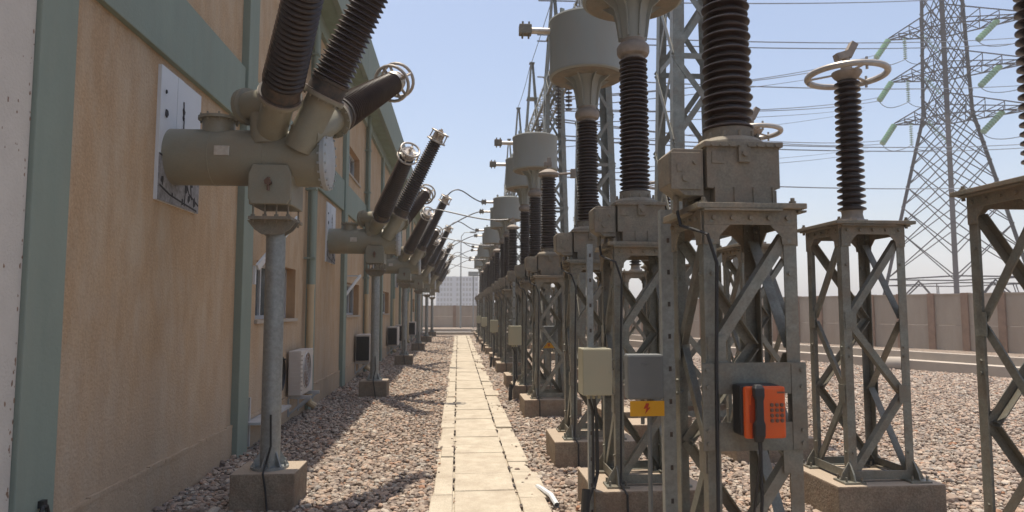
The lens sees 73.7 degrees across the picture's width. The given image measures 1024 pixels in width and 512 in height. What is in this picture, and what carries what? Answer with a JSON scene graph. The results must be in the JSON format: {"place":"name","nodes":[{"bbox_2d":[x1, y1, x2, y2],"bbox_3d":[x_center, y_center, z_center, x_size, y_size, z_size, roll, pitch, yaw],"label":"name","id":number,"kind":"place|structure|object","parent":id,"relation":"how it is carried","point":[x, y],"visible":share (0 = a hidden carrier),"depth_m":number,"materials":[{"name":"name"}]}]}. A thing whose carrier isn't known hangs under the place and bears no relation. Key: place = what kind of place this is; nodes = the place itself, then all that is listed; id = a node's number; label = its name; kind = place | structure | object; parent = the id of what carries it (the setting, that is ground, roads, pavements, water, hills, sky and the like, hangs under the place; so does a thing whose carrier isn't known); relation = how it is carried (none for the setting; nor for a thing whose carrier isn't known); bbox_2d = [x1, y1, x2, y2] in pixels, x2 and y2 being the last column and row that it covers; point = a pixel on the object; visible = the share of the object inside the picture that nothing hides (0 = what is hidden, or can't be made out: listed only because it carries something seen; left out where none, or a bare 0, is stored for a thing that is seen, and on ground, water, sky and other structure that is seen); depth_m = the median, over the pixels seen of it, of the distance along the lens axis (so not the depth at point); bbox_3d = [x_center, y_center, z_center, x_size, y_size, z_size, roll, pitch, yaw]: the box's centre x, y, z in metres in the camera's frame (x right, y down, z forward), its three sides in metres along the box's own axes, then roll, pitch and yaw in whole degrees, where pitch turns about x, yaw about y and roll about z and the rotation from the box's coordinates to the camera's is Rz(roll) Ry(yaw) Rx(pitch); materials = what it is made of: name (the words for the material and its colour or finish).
{"place":"outdoors","nodes":[
{"label":"outdoors","id":0,"kind":"place"},
{"bbox_2d":[436,276,478,305],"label":"apartment block","id":1,"kind":"structure","parent":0,"point":[448,294],"depth_m":318.58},
{"bbox_2d":[429,335,551,511],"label":"path","id":2,"kind":"structure","parent":0,"point":[477,473],"depth_m":7.38,"materials":[{"name":"concrete"}]},
{"bbox_2d":[535,484,558,507],"bbox_3d":[0.286,2.027,5.803,0.052,0.112,0.718,1,-5,-13],"label":"hose","id":3,"kind":"object","parent":2,"relation":"on","point":[548,493],"visible":0.82,"depth_m":5.67,"materials":[{"name":"plastic"}]},
{"bbox_2d":[149,316,1023,511],"bbox_3d":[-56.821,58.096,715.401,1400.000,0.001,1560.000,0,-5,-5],"label":"ground","id":4,"kind":"structure","parent":0,"point":[696,355],"depth_m":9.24,"materials":[{"name":"gravel"}]},
{"bbox_2d":[0,0,427,511],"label":"utility building","id":5,"kind":"structure","parent":4,"relation":"on","point":[131,331],"depth_m":5.17,"materials":[{"name":"paint"}]},
{"bbox_2d":[37,499,49,511],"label":"earth cable","id":6,"kind":"object","parent":5,"relation":"attached to","point":[43,505],"visible":1,"depth_m":3.83,"materials":[{"name":"black rubber"}]},
{"bbox_2d":[153,64,200,213],"bbox_3d":[-2.867,-0.969,5.891,0.039,1.100,0.850,0,-5,-5],"label":"wall plate","id":7,"kind":"object","parent":5,"relation":"attached to","point":[178,103],"depth_m":5.73,"materials":[{"name":"grey metal"}]},
{"bbox_2d":[247,397,290,446],"bbox_3d":[-2.995,1.945,8.438,0.180,0.550,1.450,0,-5,-5],"label":"wall shelf","id":8,"kind":"object","parent":5,"relation":"attached to","point":[256,420],"depth_m":7.80,"materials":[{"name":"metal"}]},
{"bbox_2d":[252,216,296,283],"bbox_3d":[-2.877,-0.085,8.331,0.414,0.882,0.578,0,-5,-5],"label":"window stay","id":9,"kind":"object","parent":5,"relation":"attached to","point":[260,263],"depth_m":8.06,"materials":[{"name":"metal"}]},
{"bbox_2d":[254,264,297,323],"bbox_3d":[-3.236,0.507,9.182,0.240,0.765,2.060,0,-5,-5],"label":"window","id":10,"kind":"structure","parent":5,"relation":"in","point":[260,274],"depth_m":8.97,"materials":[{"name":"white glass"}]},
{"bbox_2d":[287,348,319,416],"bbox_3d":[-3.059,1.839,10.014,0.340,0.930,0.786,0,-5,-5],"label":"air conditioner","id":11,"kind":"object","parent":5,"relation":"attached to","point":[300,371],"visible":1,"depth_m":9.69,"materials":[{"name":"metal"}]},
{"bbox_2d":[325,202,335,264],"bbox_3d":[-3.423,-0.416,12.898,0.039,1.100,0.850,0,-5,-5],"label":"wall plate","id":12,"kind":"object","parent":5,"relation":"attached to","point":[330,221],"depth_m":12.71,"materials":[{"name":"metal"}]},
{"bbox_2d":[346,284,359,317],"bbox_3d":[-3.755,1.023,15.721,0.240,0.765,2.060,0,-5,-5],"label":"window","id":13,"kind":"structure","parent":5,"relation":"in","point":[349,311],"depth_m":16.33,"materials":[{"name":"white glass"}]},
{"bbox_2d":[349,154,360,187],"bbox_3d":[-3.739,-2.078,15.766,0.240,0.675,1.960,0,-5,-5],"label":"window","id":14,"kind":"structure","parent":5,"relation":"in","point":[351,161],"depth_m":16.36,"materials":[{"name":"grey glass"}]},
{"bbox_2d":[354,334,370,374],"bbox_3d":[-3.539,2.337,16.318,0.380,0.930,0.802,0,-5,-5],"label":"air conditioner","id":15,"kind":"object","parent":5,"relation":"attached to","point":[362,348],"visible":0.92,"depth_m":15.95,"materials":[{"name":"white metal"}]},
{"bbox_2d":[387,326,398,353],"bbox_3d":[-4.115,2.910,23.572,0.380,0.930,0.802,0,-5,-5],"label":"air conditioner","id":16,"kind":"object","parent":5,"relation":"attached to","point":[392,336],"visible":0.99,"depth_m":23.20,"materials":[{"name":"white metal"}]},
{"bbox_2d":[161,0,414,511],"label":"gas bushing unit","id":17,"kind":"object","parent":4,"relation":"on","point":[271,161],"visible":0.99,"depth_m":5.55,"materials":[{"name":"paint"}]},
{"bbox_2d":[327,128,448,397],"bbox_3d":[-1.844,0.155,12.545,2.546,4.906,2.761,4,-6,-41],"label":"gas bushing unit","id":18,"kind":"object","parent":4,"relation":"on","point":[395,211],"visible":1,"depth_m":12.52,"materials":[{"name":"paint"}]},
{"bbox_2d":[375,194,451,365],"bbox_3d":[-2.401,0.708,19.551,2.546,4.906,2.761,4,-6,-41],"label":"gas bushing unit","id":19,"kind":"object","parent":4,"relation":"on","point":[422,238],"visible":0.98,"depth_m":19.50,"materials":[{"name":"paint"}]},
{"bbox_2d":[430,209,507,220],"bbox_3d":[-1.157,-1.083,17.910,2.128,0.344,0.170,-1,-5,8],"label":"jumper cable","id":20,"kind":"object","parent":19,"relation":"attached to","point":[470,216],"visible":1,"depth_m":17.82,"materials":[{"name":"metal"}]},
{"bbox_2d":[396,225,453,350],"bbox_3d":[-2.957,1.262,26.557,2.546,4.906,2.761,4,-6,-41],"label":"gas bushing unit","id":21,"kind":"object","parent":4,"relation":"on","point":[432,257],"visible":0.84,"depth_m":26.51,"materials":[{"name":"paint"}]},
{"bbox_2d":[409,243,453,341],"bbox_3d":[-3.513,1.815,33.563,2.546,4.906,2.761,4,-6,-41],"label":"gas bushing unit","id":22,"kind":"object","parent":4,"relation":"on","point":[436,272],"visible":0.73,"depth_m":33.55,"materials":[{"name":"paint"}]},
{"bbox_2d":[418,255,454,335],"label":"gas bushing unit","id":23,"kind":"object","parent":4,"relation":"on","point":[440,280],"visible":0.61,"depth_m":40.55,"materials":[{"name":"paint"}]},
{"bbox_2d":[420,329,473,334],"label":"kerb","id":24,"kind":"structure","parent":4,"relation":"on","point":[451,333],"depth_m":44.25,"materials":[{"name":"concrete"}]},
{"bbox_2d":[423,305,476,326],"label":"perimeter wall","id":25,"kind":"structure","parent":4,"relation":"on","point":[442,315],"depth_m":63.34,"materials":[{"name":"concrete"}]},
{"bbox_2d":[460,231,475,327],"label":"street lamp","id":26,"kind":"object","parent":4,"relation":"on","point":[460,271],"visible":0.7,"depth_m":60.43,"materials":[{"name":"metal"}]},
{"bbox_2d":[477,300,485,340],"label":"steel stand","id":27,"kind":"object","parent":4,"relation":"on","point":[480,315],"visible":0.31,"depth_m":35.51,"materials":[{"name":"metal"}]},
{"bbox_2d":[471,248,484,329],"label":"current transformer","id":28,"kind":"object","parent":27,"relation":"on","point":[477,250],"visible":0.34,"depth_m":35.49,"materials":[{"name":"grey ceramic"}]},
{"bbox_2d":[478,298,485,341],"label":"steel stand","id":29,"kind":"object","parent":4,"relation":"on","point":[482,316],"visible":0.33,"depth_m":33.29,"materials":[{"name":"metal"}]},
{"bbox_2d":[472,243,489,335],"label":"current transformer","id":30,"kind":"object","parent":29,"relation":"on","point":[483,253],"visible":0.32,"depth_m":33.51,"materials":[{"name":"metal"}]},
{"bbox_2d":[479,298,485,343],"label":"steel stand","id":31,"kind":"object","parent":4,"relation":"on","point":[480,340],"visible":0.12,"depth_m":31.32,"materials":[{"name":"metal"}]},
{"bbox_2d":[480,258,489,301],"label":"voltage transformer","id":32,"kind":"object","parent":31,"relation":"on","point":[487,264],"visible":0.48,"depth_m":31.69,"materials":[{"name":"grey ceramic"}]},
{"bbox_2d":[481,297,486,351],"bbox_3d":[-1.068,2.620,26.052,0.227,2.122,0.260,0,-5,-5],"label":"junction cabinet","id":33,"kind":"object","parent":4,"relation":"on","point":[483,321],"visible":0.98,"depth_m":26.05,"materials":[{"name":"metal"}]},
{"bbox_2d":[481,297,494,343],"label":"steel stand","id":34,"kind":"object","parent":4,"relation":"on","point":[486,339],"visible":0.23,"depth_m":28.13,"materials":[{"name":"metal"}]},
{"bbox_2d":[474,233,499,328],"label":"current transformer","id":35,"kind":"object","parent":34,"relation":"on","point":[488,248],"visible":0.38,"depth_m":28.47,"materials":[{"name":"grey ceramic"}]},
{"bbox_2d":[484,296,498,350],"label":"steel stand","id":36,"kind":"object","parent":4,"relation":"on","point":[488,341],"visible":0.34,"depth_m":26.30,"materials":[{"name":"metal"}]},
{"bbox_2d":[475,225,499,340],"bbox_3d":[-0.787,1.234,26.542,1.102,4.878,0.850,3,-6,-35],"label":"current transformer","id":37,"kind":"object","parent":36,"relation":"on","point":[491,236],"visible":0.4,"depth_m":26.47,"materials":[{"name":"metal"}]},
{"bbox_2d":[485,295,502,353],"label":"steel stand","id":38,"kind":"object","parent":4,"relation":"on","point":[488,348],"visible":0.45,"depth_m":24.40,"materials":[{"name":"metal"}]},
{"bbox_2d":[487,243,499,346],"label":"voltage transformer","id":39,"kind":"object","parent":38,"relation":"on","point":[497,266],"visible":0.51,"depth_m":24.68,"materials":[{"name":"brown ceramic"}]},
{"bbox_2d":[490,292,497,367],"bbox_3d":[-0.511,2.067,19.046,0.227,2.122,0.260,0,-5,-5],"label":"junction cabinet","id":40,"kind":"object","parent":4,"relation":"on","point":[493,325],"visible":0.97,"depth_m":18.94,"materials":[{"name":"metal"}]},
{"bbox_2d":[489,293,511,360],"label":"steel stand","id":41,"kind":"object","parent":4,"relation":"on","point":[509,297],"visible":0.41,"depth_m":21.20,"materials":[{"name":"metal"}]},
{"bbox_2d":[479,207,515,352],"bbox_3d":[-0.381,0.830,21.424,1.102,4.878,0.850,3,-6,-35],"label":"current transformer","id":42,"kind":"object","parent":41,"relation":"on","point":[494,225],"visible":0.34,"depth_m":21.46,"materials":[{"name":"grey ceramic"}]},
{"bbox_2d":[492,291,512,365],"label":"steel stand","id":43,"kind":"object","parent":4,"relation":"on","point":[497,357],"visible":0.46,"depth_m":19.27,"materials":[{"name":"metal"}]},
{"bbox_2d":[481,194,520,356],"bbox_3d":[-0.231,0.681,19.536,1.102,4.878,0.850,3,-6,-35],"label":"current transformer","id":44,"kind":"object","parent":43,"relation":"on","point":[505,207],"visible":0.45,"depth_m":19.46,"materials":[{"name":"metal"}]},
{"bbox_2d":[495,288,530,372],"bbox_3d":[0.023,1.937,17.609,0.860,2.210,0.780,0,-5,-4],"label":"steel stand","id":45,"kind":"object","parent":4,"relation":"on","point":[500,366],"visible":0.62,"depth_m":17.38,"materials":[{"name":"metal"}]},
{"bbox_2d":[498,217,519,371],"bbox_3d":[0.023,0.981,17.685,0.827,3.988,0.560,4,-6,-38],"label":"voltage transformer","id":46,"kind":"object","parent":45,"relation":"on","point":[504,282],"visible":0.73,"depth_m":17.67,"materials":[{"name":"brown ceramic"}]},
{"bbox_2d":[508,282,521,400],"bbox_3d":[0.045,1.513,12.040,0.227,2.122,0.260,0,-5,-5],"label":"junction cabinet","id":47,"kind":"object","parent":4,"relation":"on","point":[515,335],"visible":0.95,"depth_m":11.94,"materials":[{"name":"metal"}]},
{"bbox_2d":[507,107,528,339],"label":"gantry column","id":48,"kind":"structure","parent":4,"relation":"on","point":[520,128],"depth_m":38.17,"materials":[{"name":"metal"}]},
{"bbox_2d":[504,283,543,388],"bbox_3d":[0.279,1.682,14.379,0.860,2.210,0.780,0,-5,-5],"label":"steel stand","id":49,"kind":"object","parent":4,"relation":"on","point":[508,377],"visible":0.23,"depth_m":14.17,"materials":[{"name":"metal"}]},
{"bbox_2d":[490,154,542,380],"bbox_3d":[0.176,0.277,14.418,1.102,4.878,0.850,3,-6,-35],"label":"current transformer","id":50,"kind":"object","parent":49,"relation":"on","point":[517,183],"visible":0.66,"depth_m":14.45,"materials":[{"name":"metal"}]},
{"bbox_2d":[524,62,540,341],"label":"gantry column","id":51,"kind":"structure","parent":4,"relation":"on","point":[535,97],"depth_m":31.17,"materials":[{"name":"metal"}]},
{"bbox_2d":[567,176,967,188],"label":"power line","id":52,"kind":"object","parent":51,"relation":"attached to","point":[840,188],"visible":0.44,"depth_m":50.01,"materials":[{"name":"metal"}]},
{"bbox_2d":[565,135,1019,147],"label":"power line","id":53,"kind":"object","parent":51,"relation":"attached to","point":[835,146],"visible":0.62,"depth_m":50.65,"materials":[{"name":"metal"}]},
{"bbox_2d":[511,279,554,398],"bbox_3d":[0.429,1.533,12.491,0.860,2.210,0.780,0,-5,-4],"label":"steel stand","id":54,"kind":"object","parent":4,"relation":"on","point":[519,387],"visible":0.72,"depth_m":12.29,"materials":[{"name":"metal"}]},
{"bbox_2d":[494,129,557,392],"bbox_3d":[0.326,0.128,12.530,1.102,4.878,0.850,3,-6,-35],"label":"current transformer","id":55,"kind":"object","parent":54,"relation":"on","point":[533,152],"visible":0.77,"depth_m":12.50,"materials":[{"name":"metal"}]},
{"bbox_2d":[542,283,557,388],"bbox_3d":[0.635,1.375,11.057,0.302,2.200,0.108,0,-5,-5],"label":"switch box","id":56,"kind":"object","parent":4,"relation":"on","point":[554,337],"visible":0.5,"depth_m":11.02,"materials":[{"name":"metal"}]},
{"bbox_2d":[519,273,581,417],"bbox_3d":[0.579,1.384,10.603,0.860,2.210,0.780,0,-5,-5],"label":"steel stand","id":57,"kind":"object","parent":4,"relation":"on","point":[552,401],"visible":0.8,"depth_m":10.40,"materials":[{"name":"metal"}]},
{"bbox_2d":[524,157,575,416],"bbox_3d":[0.579,0.428,10.678,0.827,3.988,0.560,4,-6,-38],"label":"voltage transformer","id":58,"kind":"object","parent":57,"relation":"on","point":[544,260],"visible":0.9,"depth_m":10.64,"materials":[{"name":"grey ceramic"}]},
{"bbox_2d":[551,287,554,360],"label":"steel stand","id":59,"kind":"object","parent":4,"relation":"on","point":[553,349],"visible":0.24,"depth_m":21.59,"materials":[{"name":"metal"}]},
{"bbox_2d":[540,0,568,356],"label":"gantry column","id":60,"kind":"structure","parent":4,"relation":"on","point":[563,207],"depth_m":23.73,"materials":[{"name":"metal"}]},
{"bbox_2d":[526,85,556,131],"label":"gantry beam","id":61,"kind":"structure","parent":60,"relation":"attached to","point":[536,120],"depth_m":26.68,"materials":[{"name":"metal"}]},
{"bbox_2d":[565,101,877,111],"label":"power line","id":62,"kind":"object","parent":61,"relation":"attached to","point":[759,111],"visible":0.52,"depth_m":45.54,"materials":[{"name":"metal"}]},
{"bbox_2d":[546,0,577,95],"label":"gantry beam","id":63,"kind":"structure","parent":60,"relation":"attached to","point":[575,4],"depth_m":23.19,"materials":[{"name":"metal"}]},
{"bbox_2d":[555,86,561,128],"bbox_3d":[1.538,-4.938,22.599,0.220,1.458,0.214,0,-5,-5],"label":"insulator string","id":64,"kind":"object","parent":63,"relation":"hanging from","point":[558,105],"visible":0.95,"depth_m":22.56,"materials":[{"name":"brown ceramic"}]},
{"bbox_2d":[546,257,638,467],"bbox_3d":[0.836,1.129,7.373,0.860,2.210,0.780,0,-5,-4],"label":"steel stand","id":65,"kind":"object","parent":4,"relation":"on","point":[562,447],"visible":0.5,"depth_m":7.17,"materials":[{"name":"metal"}]},
{"bbox_2d":[519,7,620,466],"bbox_3d":[0.732,-0.276,7.412,1.102,4.878,0.850,3,-6,-35],"label":"current transformer","id":66,"kind":"object","parent":65,"relation":"on","point":[584,59],"visible":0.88,"depth_m":7.37,"materials":[{"name":"grey metal"}]},
{"bbox_2d":[573,0,615,378],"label":"gantry column","id":67,"kind":"structure","parent":4,"relation":"on","point":[606,163],"depth_m":16.52,"materials":[{"name":"metal"}]},
{"bbox_2d":[578,244,611,511],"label":"junction cabinet","id":68,"kind":"object","parent":4,"relation":"on","point":[594,372],"visible":1,"depth_m":5.01,"materials":[{"name":"metal"}]},
{"bbox_2d":[594,276,624,356],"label":"steel stand","id":69,"kind":"object","parent":4,"relation":"on","point":[598,285],"visible":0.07,"depth_m":14.75,"materials":[{"name":"metal"}]},
{"bbox_2d":[622,269,646,399],"bbox_3d":[2.303,1.455,12.646,0.860,2.390,0.780,0,-5,-5],"label":"steel stand","id":70,"kind":"object","parent":4,"relation":"on","point":[627,276],"visible":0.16,"depth_m":12.45,"materials":[{"name":"metal"}]},
{"bbox_2d":[629,260,641,270],"bbox_3d":[2.304,-0.495,12.800,0.673,1.586,0.672,0,-5,-5],"label":"surge arrester","id":71,"kind":"object","parent":70,"relation":"on","point":[635,265],"visible":0.09,"depth_m":12.67,"materials":[{"name":"brown ceramic"}]},
{"bbox_2d":[624,418,646,437],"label":"concrete block","id":72,"kind":"structure","parent":4,"relation":"on","point":[639,427],"depth_m":8.13,"materials":[{"name":"concrete"}]},
{"bbox_2d":[578,238,703,511],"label":"steel stand","id":73,"kind":"object","parent":4,"relation":"on","point":[609,494],"visible":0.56,"depth_m":5.31,"materials":[{"name":"metal"}]},
{"bbox_2d":[582,0,681,511],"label":"current transformer","id":74,"kind":"object","parent":73,"relation":"on","point":[630,214],"visible":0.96,"depth_m":5.56,"materials":[{"name":"grey metal"}]},
{"bbox_2d":[624,210,677,511],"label":"switch box","id":75,"kind":"object","parent":4,"relation":"on","point":[648,377],"visible":0.99,"depth_m":4.00,"materials":[{"name":"metal"}]},
{"bbox_2d":[636,263,693,410],"bbox_3d":[2.453,1.306,10.758,0.860,2.390,0.780,0,-5,-5],"label":"steel stand","id":76,"kind":"object","parent":4,"relation":"on","point":[687,267],"visible":0.12,"depth_m":10.93,"materials":[{"name":"metal"}]},
{"bbox_2d":[638,0,739,426],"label":"gantry column","id":77,"kind":"structure","parent":4,"relation":"on","point":[680,121],"depth_m":9.45,"materials":[{"name":"metal"}]},
{"bbox_2d":[662,197,806,511],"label":"steel stand","id":78,"kind":"object","parent":4,"relation":"on","point":[747,227],"visible":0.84,"depth_m":3.42,"materials":[{"name":"metal"}]},
{"bbox_2d":[658,0,782,511],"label":"voltage transformer","id":79,"kind":"object","parent":78,"relation":"on","point":[729,157],"visible":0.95,"depth_m":3.51,"materials":[{"name":"grey ceramic"}]},
{"bbox_2d":[701,362,808,451],"bbox_3d":[1.175,0.727,3.294,0.520,0.420,0.018,0,-5,-5],"label":"mounting frame","id":80,"kind":"object","parent":78,"relation":"attached to","point":[790,377],"visible":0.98,"depth_m":3.30,"materials":[{"name":"metal"}]},
{"bbox_2d":[732,383,785,511],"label":"telephone","id":81,"kind":"object","parent":78,"relation":"on","point":[759,416],"visible":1,"depth_m":3.17,"materials":[{"name":"orange plastic"}]},
{"bbox_2d":[471,327,1023,377],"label":"kerb","id":82,"kind":"structure","parent":4,"relation":"on","point":[944,362],"depth_m":18.34,"materials":[{"name":"concrete"}]},
{"bbox_2d":[494,292,1023,353],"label":"perimeter wall","id":83,"kind":"structure","parent":4,"relation":"on","point":[933,318],"depth_m":27.79,"materials":[{"name":"concrete"}]},
{"bbox_2d":[716,243,813,463],"bbox_3d":[2.710,1.051,7.528,0.860,2.390,0.780,0,-5,-5],"label":"steel stand","id":84,"kind":"object","parent":4,"relation":"on","point":[730,253],"visible":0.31,"depth_m":7.54,"materials":[{"name":"metal"}]},
{"bbox_2d":[750,107,782,242],"bbox_3d":[2.710,-0.899,7.683,0.673,1.586,0.672,0,-5,-5],"label":"surge arrester","id":85,"kind":"object","parent":84,"relation":"on","point":[759,126],"visible":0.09,"depth_m":7.63,"materials":[{"name":"metal"}]},
{"bbox_2d":[789,216,946,511],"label":"steel stand","id":86,"kind":"object","parent":4,"relation":"on","point":[867,478],"visible":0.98,"depth_m":5.43,"materials":[{"name":"metal"}]},
{"bbox_2d":[804,41,891,219],"bbox_3d":[2.860,-1.048,5.794,0.673,1.586,0.672,0,-5,-5],"label":"surge arrester","id":87,"kind":"object","parent":86,"relation":"on","point":[846,88],"visible":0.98,"depth_m":5.73,"materials":[{"name":"brown ceramic"}]},
{"bbox_2d":[874,356,900,369],"bbox_3d":[9.996,2.870,18.184,0.750,0.378,0.378,-1,-5,10],"label":"concrete pipe","id":88,"kind":"object","parent":4,"relation":"on","point":[892,362],"visible":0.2,"depth_m":18.00,"materials":[{"name":"concrete"}]},
{"bbox_2d":[883,0,1023,325],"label":"transmission pylon","id":89,"kind":"object","parent":4,"relation":"on","point":[942,30],"visible":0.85,"depth_m":65.50,"materials":[{"name":"metal"}]},
{"bbox_2d":[538,0,929,3],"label":"power line","id":90,"kind":"object","parent":89,"relation":"attached to","point":[770,3],"visible":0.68,"depth_m":46.88,"materials":[{"name":"metal"}]},
{"bbox_2d":[537,40,1011,48],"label":"power line","id":91,"kind":"object","parent":89,"relation":"attached to","point":[828,48],"visible":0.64,"depth_m":48.09,"materials":[{"name":"metal"}]},
{"bbox_2d":[566,140,1020,151],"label":"power line","id":92,"kind":"object","parent":89,"relation":"attached to","point":[864,151],"visible":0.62,"depth_m":51.03,"materials":[{"name":"metal"}]},
{"bbox_2d":[874,39,890,59],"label":"glass insulator","id":93,"kind":"object","parent":89,"relation":"hanging from","point":[879,53],"visible":0.91,"depth_m":68.75,"materials":[{"name":"glass"}]},
{"bbox_2d":[877,81,893,101],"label":"glass insulator","id":94,"kind":"object","parent":89,"relation":"hanging from","point":[885,90],"visible":1,"depth_m":68.40,"materials":[{"name":"glass"}]},
{"bbox_2d":[880,124,896,144],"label":"glass insulator","id":95,"kind":"object","parent":89,"relation":"hanging from","point":[888,134],"visible":1,"depth_m":68.01,"materials":[{"name":"glass"}]},
{"bbox_2d":[555,118,881,145],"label":"power line","id":96,"kind":"object","parent":95,"relation":"attached to","point":[695,136],"visible":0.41,"depth_m":45.82,"materials":[{"name":"metal"}]},
{"bbox_2d":[975,19,999,41],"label":"glass insulator","id":97,"kind":"object","parent":89,"relation":"attached to","point":[987,30],"visible":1,"depth_m":64.09,"materials":[{"name":"glass"}]},
{"bbox_2d":[537,34,1013,42],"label":"power line","id":98,"kind":"object","parent":97,"relation":"attached to","point":[832,42],"visible":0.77,"depth_m":48.58,"materials":[{"name":"metal"}]},
{"bbox_2d":[978,65,1002,87],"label":"glass insulator","id":99,"kind":"object","parent":89,"relation":"hanging from","point":[990,75],"visible":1,"depth_m":63.76,"materials":[{"name":"glass"}]},
{"bbox_2d":[537,76,1019,88],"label":"power line","id":100,"kind":"object","parent":99,"relation":"attached to","point":[812,88],"visible":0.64,"depth_m":45.86,"materials":[{"name":"metal"}]},
{"bbox_2d":[980,111,1004,133],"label":"glass insulator","id":101,"kind":"object","parent":89,"relation":"hanging from","point":[987,127],"visible":1,"depth_m":63.44,"materials":[{"name":"glass"}]},
{"bbox_2d":[949,175,1023,511],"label":"steel stand","id":102,"kind":"object","parent":4,"relation":"on","point":[1006,194],"visible":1,"depth_m":3.96,"materials":[{"name":"metal"}]},
{"bbox_2d":[1013,0,1023,164],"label":"surge arrester","id":103,"kind":"object","parent":102,"relation":"on","point":[1018,8],"visible":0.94,"depth_m":3.92,"materials":[{"name":"brown ceramic"}]},
{"bbox_2d":[370,0,1023,305],"label":"sky","id":104,"kind":"structure","parent":0,"point":[468,61],"materials":[{"name":"blue"}]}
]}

